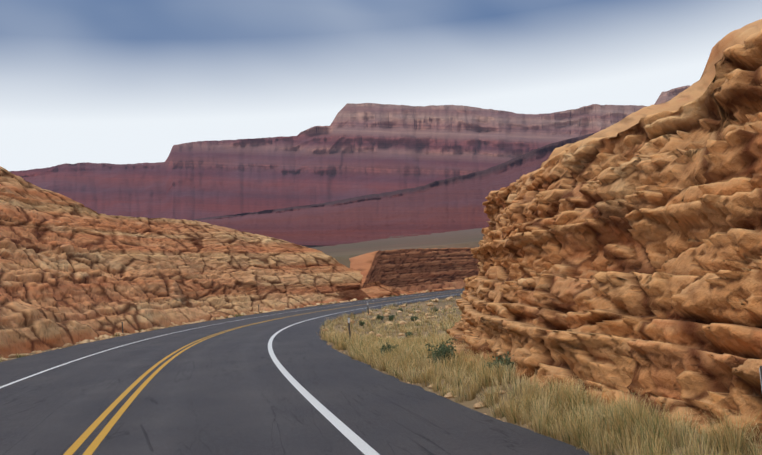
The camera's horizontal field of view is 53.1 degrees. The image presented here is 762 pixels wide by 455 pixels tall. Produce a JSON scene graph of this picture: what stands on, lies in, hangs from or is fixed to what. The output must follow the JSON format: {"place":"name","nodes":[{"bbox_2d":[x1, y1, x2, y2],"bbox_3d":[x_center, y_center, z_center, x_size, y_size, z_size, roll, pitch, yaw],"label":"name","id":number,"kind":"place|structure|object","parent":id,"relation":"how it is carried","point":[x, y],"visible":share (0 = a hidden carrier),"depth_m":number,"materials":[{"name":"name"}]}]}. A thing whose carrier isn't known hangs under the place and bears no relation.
{"place":"outdoors","nodes":[
{"label":"outdoors","id":0,"kind":"place"},
{"bbox_2d":[0,288,591,454],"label":"road asphalt","id":1,"kind":"structure","parent":0,"point":[235,391],"depth_m":14.74,"materials":[{"name":"grey asphalt"}]},
{"bbox_2d":[0,290,456,387],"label":"road edge line","id":2,"kind":"object","parent":1,"relation":"on","point":[103,351],"visible":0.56,"depth_m":27.88,"materials":[{"name":"white paint"}]},
{"bbox_2d":[63,291,462,454],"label":"yellow center line","id":3,"kind":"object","parent":1,"relation":"on","point":[78,442],"depth_m":14.41,"materials":[{"name":"paint"}]},
{"bbox_2d":[82,292,455,454],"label":"yellow center line","id":4,"kind":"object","parent":1,"relation":"on","point":[95,443],"depth_m":14.21,"materials":[{"name":"paint"}]},
{"bbox_2d":[268,294,456,454],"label":"road edge line","id":5,"kind":"object","parent":1,"relation":"on","point":[360,444],"visible":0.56,"depth_m":12.93,"materials":[{"name":"white paint"}]},
{"bbox_2d":[9,85,689,219],"bbox_3d":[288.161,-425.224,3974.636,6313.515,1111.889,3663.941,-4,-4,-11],"label":"cliffs","id":6,"kind":"structure","parent":0,"point":[352,150],"depth_m":3684.87,"materials":[{"name":"stone"}]},
{"bbox_2d":[0,0,761,170],"label":"sky","id":7,"kind":"structure","parent":0,"point":[91,81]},
{"bbox_2d":[2,228,761,454],"bbox_3d":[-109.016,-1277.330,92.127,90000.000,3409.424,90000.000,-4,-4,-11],"label":"ground","id":8,"kind":"structure","parent":0,"point":[344,253],"depth_m":77.84,"materials":[{"name":"soil"}]},
{"bbox_2d":[0,290,432,361],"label":"rubble","id":9,"kind":"object","parent":8,"relation":"on","point":[102,337],"visible":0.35,"depth_m":53.41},
{"bbox_2d":[0,166,454,357],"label":"rocky hillside","id":10,"kind":"structure","parent":8,"relation":"on","point":[72,271],"depth_m":65.82,"materials":[{"name":"orange stone"}]},
{"bbox_2d":[0,287,463,361],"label":"weeds","id":11,"kind":"object","parent":8,"relation":"on","point":[18,356],"visible":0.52,"depth_m":55.20,"materials":[{"name":"green plant"}]},
{"bbox_2d":[348,317,350,337],"bbox_3d":[-1.347,4.430,32.680,0.085,1.150,0.046,-4,-4,-6],"label":"delineator","id":12,"kind":"object","parent":8,"relation":"on","point":[349,327],"visible":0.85,"depth_m":32.68,"materials":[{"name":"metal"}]},
{"bbox_2d":[376,314,385,319],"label":"verge shrub","id":13,"kind":"object","parent":8,"relation":"on","point":[379,317],"visible":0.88,"depth_m":57.95,"materials":[{"name":"green plant"}]},
{"bbox_2d":[316,293,461,340],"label":"verge grass","id":14,"kind":"structure","parent":8,"relation":"on","point":[443,325],"depth_m":50.95,"materials":[{"name":"beige plant"}]},
{"bbox_2d":[380,342,398,355],"bbox_3d":[0.236,3.390,21.078,0.614,0.502,0.461,-4,-4,-11],"label":"verge shrub","id":15,"kind":"object","parent":8,"relation":"on","point":[389,346],"visible":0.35,"depth_m":21.01,"materials":[{"name":"green plant"}]},
{"bbox_2d":[322,297,458,339],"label":"rocks","id":16,"kind":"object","parent":8,"relation":"on","point":[386,314],"visible":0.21,"depth_m":61.76,"materials":[{"name":"stone"}]},
{"bbox_2d":[387,313,394,320],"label":"verge shrub","id":17,"kind":"object","parent":8,"relation":"on","point":[391,317],"visible":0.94,"depth_m":59.12,"materials":[{"name":"green plant"}]},
{"bbox_2d":[192,132,596,245],"bbox_3d":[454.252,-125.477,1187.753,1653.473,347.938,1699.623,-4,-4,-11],"label":"slope","id":18,"kind":"structure","parent":8,"relation":"on","point":[448,204],"depth_m":1023.64,"materials":[{"name":"stone"}]},
{"bbox_2d":[325,247,480,293],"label":"rock outcrop","id":19,"kind":"object","parent":8,"relation":"on","point":[420,269],"visible":0.06,"depth_m":108.62,"materials":[{"name":"brown stone"}]},
{"bbox_2d":[320,317,561,439],"bbox_3d":[-0.986,4.576,30.626,3.047,0.278,53.508,-4,-4,-7],"label":"gravel shoulder","id":20,"kind":"object","parent":8,"relation":"on","point":[407,382],"visible":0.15,"depth_m":16.61},
{"bbox_2d":[425,337,458,366],"bbox_3d":[1.528,2.824,17.241,0.904,0.836,0.874,-3,-5,-27],"label":"verge shrub","id":21,"kind":"object","parent":8,"relation":"on","point":[442,350],"visible":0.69,"depth_m":17.22,"materials":[{"name":"green plant"}]},
{"bbox_2d":[487,351,515,373],"bbox_3d":[2.409,2.681,14.827,0.748,0.564,0.653,-3,-4,-23],"label":"verge shrub","id":22,"kind":"object","parent":8,"relation":"on","point":[507,360],"visible":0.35,"depth_m":14.80,"materials":[{"name":"green plant"}]},
{"bbox_2d":[340,350,696,446],"bbox_3d":[1.765,3.714,19.790,5.032,1.076,30.886,-4,-4,-6],"label":"verge rubble","id":23,"kind":"object","parent":8,"relation":"on","point":[449,395],"visible":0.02,"depth_m":12.69,"materials":[{"name":"stone"}]},
{"bbox_2d":[321,331,761,454],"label":"verge grass","id":24,"kind":"structure","parent":8,"relation":"on","point":[646,428],"depth_m":10.48,"materials":[{"name":"beige plant"}]},
{"bbox_2d":[446,19,761,447],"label":"outcrop rock","id":25,"kind":"object","parent":8,"relation":"on","point":[625,253],"visible":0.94,"depth_m":11.16,"materials":[{"name":"orange stone"}]},
{"bbox_2d":[759,366,761,388],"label":"delineator","id":26,"kind":"object","parent":8,"relation":"on","point":[760,369],"visible":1,"depth_m":6.70,"materials":[{"name":"metal"}]}
]}

